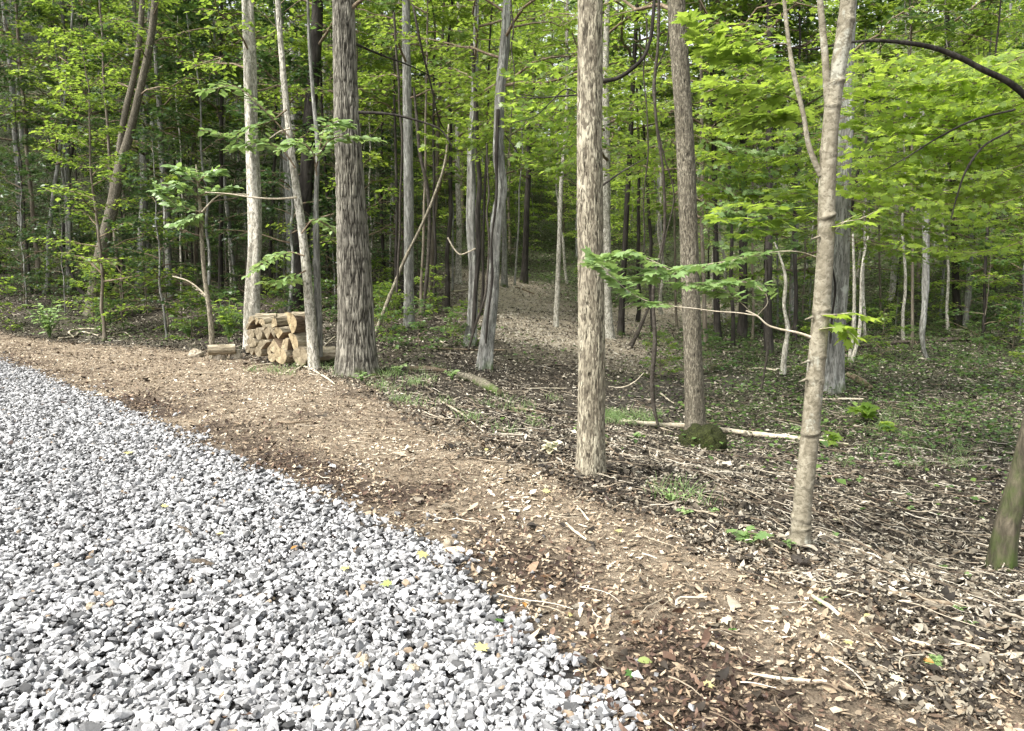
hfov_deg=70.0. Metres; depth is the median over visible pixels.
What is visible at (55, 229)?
sapling
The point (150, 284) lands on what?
shrub
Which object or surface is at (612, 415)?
grass
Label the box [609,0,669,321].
tree
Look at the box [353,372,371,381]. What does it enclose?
fern seedling
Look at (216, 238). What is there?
shrub
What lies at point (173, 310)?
shrub
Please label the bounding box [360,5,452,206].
forest tree
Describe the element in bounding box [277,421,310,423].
stick
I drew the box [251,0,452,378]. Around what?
oak tree
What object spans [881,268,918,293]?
shrub
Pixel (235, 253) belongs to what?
sapling
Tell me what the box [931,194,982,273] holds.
sapling
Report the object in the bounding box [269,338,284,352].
firewood log
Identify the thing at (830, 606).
stick
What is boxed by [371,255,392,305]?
shrub
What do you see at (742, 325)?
forest tree
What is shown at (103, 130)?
sapling
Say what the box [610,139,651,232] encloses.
sapling
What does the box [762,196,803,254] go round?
sapling
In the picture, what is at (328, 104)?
understorey tree
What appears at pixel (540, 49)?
forest tree
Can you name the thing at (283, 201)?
sapling
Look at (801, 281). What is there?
sapling
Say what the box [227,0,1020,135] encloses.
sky
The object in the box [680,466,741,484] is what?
fallen branch
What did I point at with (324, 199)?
sapling
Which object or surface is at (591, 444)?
pale trunk tree
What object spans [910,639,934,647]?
stick
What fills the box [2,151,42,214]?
sapling
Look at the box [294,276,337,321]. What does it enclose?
shrub
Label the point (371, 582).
bark strip
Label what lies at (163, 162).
forest tree
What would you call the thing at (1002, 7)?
understorey tree
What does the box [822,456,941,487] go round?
fallen branch
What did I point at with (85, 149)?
sapling
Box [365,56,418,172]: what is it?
understorey tree
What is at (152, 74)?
tree
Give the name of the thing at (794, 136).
understorey tree
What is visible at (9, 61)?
forest tree
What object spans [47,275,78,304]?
shrub
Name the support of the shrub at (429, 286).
on the forest floor
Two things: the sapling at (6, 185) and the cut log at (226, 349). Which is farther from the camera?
the sapling at (6, 185)
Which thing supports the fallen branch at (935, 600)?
on the forest floor
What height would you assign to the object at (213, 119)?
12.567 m
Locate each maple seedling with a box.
[825,431,843,445]
[845,402,879,419]
[878,421,896,431]
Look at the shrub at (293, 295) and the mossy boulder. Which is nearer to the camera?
the mossy boulder
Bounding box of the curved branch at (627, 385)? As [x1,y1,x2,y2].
[608,373,643,387]
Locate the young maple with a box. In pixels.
[579,0,890,550]
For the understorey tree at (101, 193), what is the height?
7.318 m
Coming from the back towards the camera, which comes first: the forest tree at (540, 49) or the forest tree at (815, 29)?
the forest tree at (540, 49)
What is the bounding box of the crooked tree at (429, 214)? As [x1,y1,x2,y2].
[413,87,430,317]
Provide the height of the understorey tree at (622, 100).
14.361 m
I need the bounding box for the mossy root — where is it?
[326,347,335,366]
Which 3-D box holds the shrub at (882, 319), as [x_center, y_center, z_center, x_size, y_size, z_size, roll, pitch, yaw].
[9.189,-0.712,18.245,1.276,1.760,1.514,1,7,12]
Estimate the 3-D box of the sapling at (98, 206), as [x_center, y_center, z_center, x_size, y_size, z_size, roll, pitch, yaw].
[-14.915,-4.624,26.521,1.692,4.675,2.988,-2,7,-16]
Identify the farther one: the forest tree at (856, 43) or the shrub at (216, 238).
the forest tree at (856, 43)
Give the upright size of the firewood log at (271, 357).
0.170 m
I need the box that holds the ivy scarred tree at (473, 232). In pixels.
[424,0,612,346]
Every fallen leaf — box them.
[380,579,391,586]
[416,550,428,558]
[475,641,487,651]
[625,668,631,677]
[637,656,651,663]
[703,680,713,687]
[720,616,731,623]
[889,673,903,683]
[923,658,933,662]
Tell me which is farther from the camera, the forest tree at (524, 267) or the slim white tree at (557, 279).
the forest tree at (524, 267)
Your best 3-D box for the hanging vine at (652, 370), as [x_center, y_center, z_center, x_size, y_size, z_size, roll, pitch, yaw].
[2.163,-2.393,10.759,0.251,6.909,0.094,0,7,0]
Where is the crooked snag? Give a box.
[629,307,649,346]
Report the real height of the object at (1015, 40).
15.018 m
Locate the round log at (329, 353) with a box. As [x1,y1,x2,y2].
[320,346,335,360]
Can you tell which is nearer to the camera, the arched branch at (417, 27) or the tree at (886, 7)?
the arched branch at (417, 27)
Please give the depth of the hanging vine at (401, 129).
15.04 m
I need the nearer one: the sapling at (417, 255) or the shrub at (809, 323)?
the shrub at (809, 323)
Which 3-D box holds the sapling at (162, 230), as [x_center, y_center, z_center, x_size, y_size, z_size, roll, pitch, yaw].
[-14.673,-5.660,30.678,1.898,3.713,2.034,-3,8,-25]
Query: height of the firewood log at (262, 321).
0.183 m
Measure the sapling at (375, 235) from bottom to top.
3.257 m
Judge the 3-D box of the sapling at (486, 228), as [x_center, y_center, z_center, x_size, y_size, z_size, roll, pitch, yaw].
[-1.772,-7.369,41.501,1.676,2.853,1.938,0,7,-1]
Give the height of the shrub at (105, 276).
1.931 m
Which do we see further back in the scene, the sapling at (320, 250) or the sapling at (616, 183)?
the sapling at (616, 183)
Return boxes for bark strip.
[175,524,191,535]
[190,558,213,566]
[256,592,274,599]
[323,652,340,667]
[352,677,372,688]
[365,580,380,585]
[433,599,462,606]
[443,639,465,644]
[517,629,541,633]
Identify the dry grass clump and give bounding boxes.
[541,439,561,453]
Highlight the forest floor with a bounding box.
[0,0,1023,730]
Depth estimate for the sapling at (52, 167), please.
28.01 m
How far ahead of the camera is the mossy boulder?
9.58 m
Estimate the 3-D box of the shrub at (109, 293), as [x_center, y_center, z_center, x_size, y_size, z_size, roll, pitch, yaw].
[-12.105,-2.129,21.983,1.968,2.288,1.658,2,7,17]
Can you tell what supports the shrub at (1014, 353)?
on the forest floor
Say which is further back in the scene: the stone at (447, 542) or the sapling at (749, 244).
the sapling at (749, 244)
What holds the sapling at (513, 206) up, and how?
on the forest floor
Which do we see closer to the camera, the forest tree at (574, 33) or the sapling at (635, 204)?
the sapling at (635, 204)
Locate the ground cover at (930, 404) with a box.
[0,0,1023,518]
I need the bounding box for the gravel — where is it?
[0,352,698,730]
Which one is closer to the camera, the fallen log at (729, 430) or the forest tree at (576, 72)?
the fallen log at (729, 430)
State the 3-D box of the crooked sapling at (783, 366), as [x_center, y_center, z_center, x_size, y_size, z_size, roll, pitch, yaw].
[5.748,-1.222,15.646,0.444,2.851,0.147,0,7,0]
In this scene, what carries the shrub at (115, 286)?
on the forest floor
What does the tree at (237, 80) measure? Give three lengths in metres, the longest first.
13.646 x 3.755 x 3.365 m
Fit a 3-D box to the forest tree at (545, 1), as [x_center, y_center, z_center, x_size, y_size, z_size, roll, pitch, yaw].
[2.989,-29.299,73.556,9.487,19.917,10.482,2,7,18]
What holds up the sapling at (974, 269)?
on the forest floor
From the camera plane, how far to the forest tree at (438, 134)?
22.74 m
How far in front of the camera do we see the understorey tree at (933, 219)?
28.54 m
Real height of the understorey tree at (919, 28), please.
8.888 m
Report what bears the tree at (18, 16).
on the forest floor
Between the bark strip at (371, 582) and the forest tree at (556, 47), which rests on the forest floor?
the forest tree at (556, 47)
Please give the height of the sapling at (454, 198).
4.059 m
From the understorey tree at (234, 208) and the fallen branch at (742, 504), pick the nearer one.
the fallen branch at (742, 504)
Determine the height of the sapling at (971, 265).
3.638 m
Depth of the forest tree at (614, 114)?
63.21 m
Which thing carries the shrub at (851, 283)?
on the forest floor
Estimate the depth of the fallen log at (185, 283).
28.03 m
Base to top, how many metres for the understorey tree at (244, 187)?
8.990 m
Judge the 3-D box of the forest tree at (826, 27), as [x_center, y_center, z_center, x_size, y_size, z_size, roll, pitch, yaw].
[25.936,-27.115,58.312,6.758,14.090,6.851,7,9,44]
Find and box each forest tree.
[0,0,55,147]
[0,0,87,247]
[0,0,138,293]
[0,0,166,290]
[0,1,58,272]
[0,2,42,102]
[44,0,240,294]
[50,0,214,289]
[66,0,229,298]
[76,2,158,217]
[95,0,334,292]
[106,0,171,160]
[167,0,356,293]
[192,1,268,111]
[195,0,280,200]
[197,3,370,230]
[200,0,422,312]
[227,1,367,128]
[258,0,332,151]
[265,0,332,212]
[303,14,390,145]
[332,0,453,272]
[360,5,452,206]
[361,0,517,299]
[365,0,531,284]
[382,1,463,100]
[412,0,516,236]
[427,0,569,287]
[448,0,563,192]
[452,39,523,255]
[463,0,540,250]
[470,0,577,283]
[482,27,546,227]
[501,0,562,203]
[515,0,577,206]
[516,0,575,161]
[516,15,559,169]
[525,0,721,339]
[525,0,748,335]
[536,0,576,158]
[536,2,564,79]
[538,7,624,164]
[543,0,577,165]
[543,0,635,204]
[544,16,628,141]
[545,1,638,144]
[568,0,673,214]
[602,0,821,340]
[602,38,641,185]
[603,0,802,349]
[609,3,649,137]
[611,38,677,235]
[615,0,879,340]
[623,0,932,355]
[773,0,838,73]
[803,2,973,299]
[812,4,889,93]
[815,0,857,96]
[819,0,907,110]
[856,0,1023,326]
[860,0,930,101]
[915,0,1021,246]
[915,3,1018,210]
[931,0,1023,259]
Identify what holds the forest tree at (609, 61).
on the forest floor
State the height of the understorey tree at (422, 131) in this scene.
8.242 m
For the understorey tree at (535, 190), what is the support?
on the forest floor
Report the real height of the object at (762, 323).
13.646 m
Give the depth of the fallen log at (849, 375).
15.15 m
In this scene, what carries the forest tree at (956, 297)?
on the forest floor
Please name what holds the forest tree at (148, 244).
on the forest floor
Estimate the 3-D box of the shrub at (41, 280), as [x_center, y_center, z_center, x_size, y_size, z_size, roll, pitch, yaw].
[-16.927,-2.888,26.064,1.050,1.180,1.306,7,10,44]
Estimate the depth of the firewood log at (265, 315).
13.26 m
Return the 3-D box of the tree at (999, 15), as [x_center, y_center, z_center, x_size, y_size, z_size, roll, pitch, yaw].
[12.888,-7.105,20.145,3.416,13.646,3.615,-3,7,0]
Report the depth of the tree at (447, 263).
22.20 m
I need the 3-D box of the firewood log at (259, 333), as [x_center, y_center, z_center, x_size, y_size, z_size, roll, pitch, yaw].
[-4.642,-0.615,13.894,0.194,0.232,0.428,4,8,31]
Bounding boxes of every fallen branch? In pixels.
[58,331,98,339]
[68,328,109,337]
[246,362,335,384]
[438,348,504,350]
[439,399,484,431]
[453,287,480,291]
[456,417,498,430]
[512,407,567,415]
[526,387,565,389]
[544,364,572,367]
[647,481,731,501]
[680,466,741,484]
[738,494,793,510]
[747,367,776,370]
[782,387,804,396]
[813,497,857,567]
[817,474,847,478]
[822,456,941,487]
[823,398,862,399]
[888,591,961,608]
[920,544,980,565]
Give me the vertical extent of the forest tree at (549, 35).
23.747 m
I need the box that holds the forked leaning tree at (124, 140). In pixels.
[47,0,230,315]
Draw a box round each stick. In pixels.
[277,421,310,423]
[565,522,586,540]
[577,505,590,521]
[705,642,724,650]
[748,672,826,681]
[761,569,800,574]
[811,594,841,616]
[856,655,889,690]
[870,632,883,651]
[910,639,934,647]
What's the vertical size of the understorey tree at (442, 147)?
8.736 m
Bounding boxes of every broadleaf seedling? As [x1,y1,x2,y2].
[724,525,773,542]
[783,539,796,547]
[922,654,943,665]
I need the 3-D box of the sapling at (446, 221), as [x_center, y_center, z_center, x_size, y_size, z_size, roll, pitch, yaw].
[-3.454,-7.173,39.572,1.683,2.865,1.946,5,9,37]
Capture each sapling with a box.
[0,152,67,304]
[0,165,86,282]
[0,172,38,233]
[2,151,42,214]
[4,226,39,310]
[27,200,88,312]
[31,52,54,98]
[42,183,94,271]
[54,228,90,288]
[57,195,94,243]
[59,137,99,191]
[71,171,119,274]
[79,219,164,329]
[85,114,138,206]
[91,108,115,167]
[91,170,184,307]
[91,211,133,259]
[97,126,223,339]
[101,174,221,331]
[109,227,156,290]
[112,166,153,239]
[125,184,175,262]
[135,198,175,252]
[138,185,185,263]
[146,162,248,358]
[190,200,235,262]
[192,150,230,233]
[192,212,247,289]
[198,118,229,168]
[202,173,245,277]
[215,216,270,291]
[233,116,271,162]
[237,141,266,190]
[240,99,279,162]
[242,134,319,277]
[260,137,283,190]
[261,155,285,224]
[262,188,309,277]
[262,199,282,246]
[273,188,336,288]
[280,157,336,268]
[290,175,377,310]
[309,223,335,277]
[319,183,336,271]
[330,183,393,268]
[330,202,377,276]
[364,128,436,267]
[366,203,400,288]
[398,178,431,280]
[400,0,512,220]
[414,126,461,218]
[414,149,439,216]
[414,188,425,228]
[429,144,455,219]
[431,143,454,203]
[436,207,462,252]
[441,172,466,224]
[481,193,507,242]
[481,212,489,252]
[489,172,539,262]
[505,165,523,218]
[506,177,532,249]
[506,182,523,226]
[508,230,522,260]
[510,170,540,219]
[515,201,542,241]
[539,183,568,237]
[562,164,640,280]
[564,211,575,243]
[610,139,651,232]
[610,141,656,241]
[610,152,636,208]
[610,191,623,241]
[611,202,623,235]
[618,194,673,271]
[619,187,645,224]
[636,182,657,235]
[646,158,676,215]
[698,235,711,274]
[705,144,739,211]
[722,211,759,287]
[733,170,764,241]
[756,243,813,330]
[759,248,768,394]
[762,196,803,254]
[772,205,817,320]
[773,226,791,262]
[774,242,789,374]
[847,234,855,359]
[851,236,868,361]
[858,144,884,206]
[860,166,892,211]
[867,259,921,331]
[868,176,916,240]
[907,219,951,292]
[928,208,1022,327]
[929,226,1023,335]
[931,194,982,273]
[950,200,999,290]
[971,145,1023,333]
[975,164,1023,249]
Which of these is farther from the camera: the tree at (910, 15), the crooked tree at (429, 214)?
the tree at (910, 15)
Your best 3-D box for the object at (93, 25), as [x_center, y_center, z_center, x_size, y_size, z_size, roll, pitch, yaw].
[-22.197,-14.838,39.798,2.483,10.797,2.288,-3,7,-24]
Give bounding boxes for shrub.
[0,226,23,261]
[0,233,23,271]
[0,275,32,330]
[1,270,37,295]
[26,268,60,293]
[29,251,79,297]
[39,217,75,253]
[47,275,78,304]
[55,264,119,322]
[57,264,85,289]
[75,221,99,256]
[80,255,130,299]
[80,256,143,320]
[87,298,130,335]
[104,268,130,298]
[111,247,165,300]
[124,288,147,313]
[153,277,207,329]
[165,290,217,339]
[176,270,220,308]
[190,243,223,278]
[192,285,242,334]
[192,286,243,335]
[204,227,226,249]
[225,265,261,298]
[236,219,246,241]
[260,277,288,313]
[263,213,284,243]
[267,257,291,297]
[270,285,303,313]
[274,281,313,311]
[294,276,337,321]
[321,274,337,311]
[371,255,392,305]
[373,281,403,337]
[373,282,411,331]
[374,280,403,314]
[374,287,402,320]
[375,307,413,345]
[376,271,398,300]
[390,299,448,351]
[401,263,446,313]
[427,294,443,313]
[432,307,478,348]
[446,300,483,343]
[639,330,683,381]
[702,328,745,380]
[707,291,737,335]
[730,306,758,329]
[732,338,759,360]
[748,299,759,322]
[763,287,788,315]
[777,312,798,335]
[778,259,802,289]
[791,314,855,371]
[801,304,812,335]
[847,276,866,312]
[851,313,874,332]
[859,302,909,358]
[862,303,883,329]
[866,299,882,315]
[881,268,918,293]
[896,325,928,352]
[901,250,921,279]
[915,290,954,327]
[928,317,950,337]
[946,333,1005,380]
[952,290,987,320]
[957,320,989,343]
[959,311,996,340]
[961,247,989,273]
[987,303,1023,349]
[1001,324,1023,373]
[1005,295,1021,318]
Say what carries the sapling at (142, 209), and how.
on the forest floor
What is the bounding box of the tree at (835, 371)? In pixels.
[663,0,1023,394]
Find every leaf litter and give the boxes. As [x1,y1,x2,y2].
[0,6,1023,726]
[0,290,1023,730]
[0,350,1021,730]
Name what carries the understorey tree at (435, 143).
on the forest floor
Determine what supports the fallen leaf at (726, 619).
on the wood chip mulch
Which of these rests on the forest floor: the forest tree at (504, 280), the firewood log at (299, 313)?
the forest tree at (504, 280)
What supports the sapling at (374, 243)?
on the forest floor
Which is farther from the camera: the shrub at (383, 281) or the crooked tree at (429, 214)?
the shrub at (383, 281)
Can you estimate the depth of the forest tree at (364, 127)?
33.18 m
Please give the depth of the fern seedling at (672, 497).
5.37 m
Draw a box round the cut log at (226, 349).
[207,344,234,354]
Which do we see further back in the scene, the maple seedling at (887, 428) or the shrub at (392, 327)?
the shrub at (392, 327)
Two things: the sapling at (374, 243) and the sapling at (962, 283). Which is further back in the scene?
the sapling at (374, 243)
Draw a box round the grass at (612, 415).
[243,360,989,506]
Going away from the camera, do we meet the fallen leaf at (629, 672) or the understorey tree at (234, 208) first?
the fallen leaf at (629, 672)
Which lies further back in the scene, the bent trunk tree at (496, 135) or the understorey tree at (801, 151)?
the understorey tree at (801, 151)
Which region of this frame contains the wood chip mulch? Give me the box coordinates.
[0,332,1023,730]
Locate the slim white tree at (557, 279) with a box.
[553,0,568,326]
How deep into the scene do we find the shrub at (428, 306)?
15.15 m
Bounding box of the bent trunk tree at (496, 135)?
[390,0,644,371]
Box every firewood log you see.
[245,345,250,352]
[246,323,261,329]
[247,329,255,337]
[248,315,263,323]
[248,338,266,346]
[250,347,255,354]
[254,316,273,324]
[255,313,276,316]
[255,327,266,339]
[255,346,267,356]
[258,339,272,350]
[259,318,272,324]
[264,325,276,339]
[268,353,275,361]
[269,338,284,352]
[271,328,276,337]
[272,317,288,327]
[274,313,286,317]
[274,326,290,338]
[274,348,294,363]
[281,338,292,349]
[285,312,305,333]
[288,332,306,348]
[291,312,304,315]
[293,346,323,364]
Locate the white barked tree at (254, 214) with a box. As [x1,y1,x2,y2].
[176,0,332,348]
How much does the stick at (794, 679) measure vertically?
0.023 m
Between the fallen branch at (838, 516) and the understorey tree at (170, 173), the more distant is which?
the understorey tree at (170, 173)
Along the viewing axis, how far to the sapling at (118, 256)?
19.87 m
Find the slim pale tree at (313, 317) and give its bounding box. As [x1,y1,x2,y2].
[193,0,386,370]
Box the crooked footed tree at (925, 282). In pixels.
[919,79,929,359]
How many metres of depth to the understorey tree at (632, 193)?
41.42 m
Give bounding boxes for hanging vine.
[393,12,402,292]
[467,144,489,349]
[506,0,514,174]
[636,0,648,289]
[650,0,665,429]
[652,26,674,299]
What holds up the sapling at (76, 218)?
on the forest floor
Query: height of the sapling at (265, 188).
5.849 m
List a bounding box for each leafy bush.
[22,299,73,336]
[168,315,201,336]
[211,298,243,341]
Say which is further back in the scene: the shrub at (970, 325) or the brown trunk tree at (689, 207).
the shrub at (970, 325)
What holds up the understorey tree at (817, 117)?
on the forest floor
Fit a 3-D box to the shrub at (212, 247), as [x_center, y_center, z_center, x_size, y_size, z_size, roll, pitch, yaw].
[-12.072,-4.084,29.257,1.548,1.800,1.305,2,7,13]
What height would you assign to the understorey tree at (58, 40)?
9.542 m
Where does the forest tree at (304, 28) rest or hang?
on the forest floor
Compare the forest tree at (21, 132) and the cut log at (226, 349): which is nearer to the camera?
the cut log at (226, 349)
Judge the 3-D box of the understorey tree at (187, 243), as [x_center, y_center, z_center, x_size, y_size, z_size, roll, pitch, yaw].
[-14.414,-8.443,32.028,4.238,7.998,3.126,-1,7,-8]
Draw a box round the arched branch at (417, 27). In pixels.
[411,0,453,138]
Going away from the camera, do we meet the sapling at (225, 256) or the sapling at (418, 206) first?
the sapling at (225, 256)
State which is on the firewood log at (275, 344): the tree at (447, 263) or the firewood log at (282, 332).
the firewood log at (282, 332)
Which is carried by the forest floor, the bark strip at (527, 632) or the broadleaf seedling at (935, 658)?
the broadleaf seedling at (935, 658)
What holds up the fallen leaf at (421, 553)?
on the gravel
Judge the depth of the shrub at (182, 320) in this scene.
18.10 m
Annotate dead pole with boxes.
[375,124,449,337]
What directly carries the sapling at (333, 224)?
on the forest floor
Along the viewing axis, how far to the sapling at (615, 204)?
48.27 m
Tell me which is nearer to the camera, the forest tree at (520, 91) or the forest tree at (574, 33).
the forest tree at (520, 91)
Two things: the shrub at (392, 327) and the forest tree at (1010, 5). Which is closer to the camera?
the shrub at (392, 327)
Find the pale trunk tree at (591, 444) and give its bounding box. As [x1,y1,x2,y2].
[490,0,655,478]
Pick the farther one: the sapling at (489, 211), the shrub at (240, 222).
the sapling at (489, 211)
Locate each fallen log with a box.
[111,289,158,293]
[174,280,196,285]
[409,366,446,372]
[456,372,501,394]
[618,420,848,444]
[845,340,908,351]
[846,372,872,388]
[915,337,984,343]
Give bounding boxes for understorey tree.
[0,67,85,292]
[27,28,189,340]
[29,0,86,56]
[36,26,103,149]
[37,0,88,53]
[71,1,121,74]
[74,102,153,275]
[100,32,169,196]
[103,1,153,67]
[118,3,281,305]
[123,53,216,236]
[139,102,226,281]
[149,96,231,258]
[150,83,207,213]
[188,96,270,262]
[204,0,371,311]
[204,47,291,253]
[212,69,272,232]
[227,52,271,139]
[266,0,422,257]
[270,48,335,191]
[278,83,334,267]
[323,45,390,174]
[360,44,415,241]
[360,96,390,180]
[364,48,465,286]
[364,93,441,274]
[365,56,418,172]
[401,1,445,137]
[413,75,436,188]
[413,78,454,198]
[420,94,483,212]
[432,31,548,221]
[441,113,484,227]
[453,105,516,232]
[486,17,552,213]
[517,140,550,214]
[521,129,553,208]
[534,133,576,247]
[542,88,617,256]
[574,37,649,184]
[611,131,662,251]
[618,78,667,231]
[697,136,738,278]
[704,0,921,333]
[718,18,765,168]
[727,79,782,216]
[760,51,822,188]
[775,95,854,284]
[778,73,823,208]
[778,129,869,260]
[794,54,830,152]
[850,91,950,310]
[854,38,1005,290]
[869,51,942,172]
[876,0,1023,327]
[900,6,942,75]
[958,94,1023,290]
[971,99,1023,341]
[979,4,1023,170]
[988,22,1023,200]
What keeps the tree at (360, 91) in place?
on the forest floor
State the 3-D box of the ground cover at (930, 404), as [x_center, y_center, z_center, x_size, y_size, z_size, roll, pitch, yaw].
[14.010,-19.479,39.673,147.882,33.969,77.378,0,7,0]
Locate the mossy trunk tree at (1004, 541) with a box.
[797,39,1023,571]
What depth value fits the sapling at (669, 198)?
48.99 m
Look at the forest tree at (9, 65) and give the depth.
28.26 m
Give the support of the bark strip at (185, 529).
on the gravel
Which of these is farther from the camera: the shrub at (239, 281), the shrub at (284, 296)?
the shrub at (239, 281)
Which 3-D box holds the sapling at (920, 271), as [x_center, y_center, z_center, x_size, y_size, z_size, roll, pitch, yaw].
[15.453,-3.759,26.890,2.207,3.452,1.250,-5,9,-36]
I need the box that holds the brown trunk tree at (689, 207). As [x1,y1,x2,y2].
[532,0,841,429]
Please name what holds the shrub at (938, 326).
on the forest floor
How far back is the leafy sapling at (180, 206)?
14.11 m
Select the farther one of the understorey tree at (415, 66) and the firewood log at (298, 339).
the understorey tree at (415, 66)
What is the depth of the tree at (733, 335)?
19.47 m
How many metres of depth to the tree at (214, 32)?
25.38 m
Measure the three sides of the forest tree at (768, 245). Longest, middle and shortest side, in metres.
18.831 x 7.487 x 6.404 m
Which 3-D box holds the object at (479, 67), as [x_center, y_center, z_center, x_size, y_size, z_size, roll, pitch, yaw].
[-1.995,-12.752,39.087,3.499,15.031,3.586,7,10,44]
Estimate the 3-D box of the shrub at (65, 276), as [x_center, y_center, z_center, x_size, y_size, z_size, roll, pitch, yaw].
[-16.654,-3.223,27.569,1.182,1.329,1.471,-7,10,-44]
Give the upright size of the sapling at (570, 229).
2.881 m
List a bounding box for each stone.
[86,602,95,609]
[187,348,204,356]
[212,354,226,360]
[230,350,242,358]
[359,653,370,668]
[406,663,419,670]
[443,537,452,547]
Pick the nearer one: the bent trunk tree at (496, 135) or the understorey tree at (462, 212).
the bent trunk tree at (496, 135)
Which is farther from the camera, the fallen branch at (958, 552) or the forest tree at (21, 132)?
the forest tree at (21, 132)
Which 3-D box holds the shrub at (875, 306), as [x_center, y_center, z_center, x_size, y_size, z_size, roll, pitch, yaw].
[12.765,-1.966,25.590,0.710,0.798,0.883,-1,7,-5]
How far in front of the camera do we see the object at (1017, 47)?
22.58 m
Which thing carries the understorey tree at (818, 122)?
on the forest floor
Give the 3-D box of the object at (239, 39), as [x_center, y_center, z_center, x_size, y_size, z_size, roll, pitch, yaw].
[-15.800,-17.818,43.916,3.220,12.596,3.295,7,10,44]
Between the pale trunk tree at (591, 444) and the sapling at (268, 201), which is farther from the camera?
the sapling at (268, 201)
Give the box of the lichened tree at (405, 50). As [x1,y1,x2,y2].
[328,0,492,327]
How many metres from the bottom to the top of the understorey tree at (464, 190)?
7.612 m
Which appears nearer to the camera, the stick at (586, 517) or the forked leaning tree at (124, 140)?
the stick at (586, 517)
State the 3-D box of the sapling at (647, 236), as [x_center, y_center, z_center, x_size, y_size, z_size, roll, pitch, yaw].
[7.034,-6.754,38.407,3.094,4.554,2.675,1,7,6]
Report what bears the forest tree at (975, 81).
on the forest floor
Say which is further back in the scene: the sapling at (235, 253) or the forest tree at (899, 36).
the forest tree at (899, 36)
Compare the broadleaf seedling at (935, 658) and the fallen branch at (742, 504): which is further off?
the fallen branch at (742, 504)
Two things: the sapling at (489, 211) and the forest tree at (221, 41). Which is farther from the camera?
the sapling at (489, 211)
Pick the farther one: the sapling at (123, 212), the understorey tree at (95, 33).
the understorey tree at (95, 33)
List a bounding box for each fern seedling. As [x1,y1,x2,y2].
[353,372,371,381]
[391,362,407,373]
[443,369,459,379]
[660,488,685,500]
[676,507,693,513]
[709,507,718,511]
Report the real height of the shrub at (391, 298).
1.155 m
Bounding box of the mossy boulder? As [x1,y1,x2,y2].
[678,423,727,452]
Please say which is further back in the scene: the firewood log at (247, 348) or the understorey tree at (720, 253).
the understorey tree at (720, 253)
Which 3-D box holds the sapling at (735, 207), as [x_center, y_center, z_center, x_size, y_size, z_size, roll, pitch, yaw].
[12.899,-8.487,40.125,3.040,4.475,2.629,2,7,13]
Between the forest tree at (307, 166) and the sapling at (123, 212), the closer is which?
the forest tree at (307, 166)
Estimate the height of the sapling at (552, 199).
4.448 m

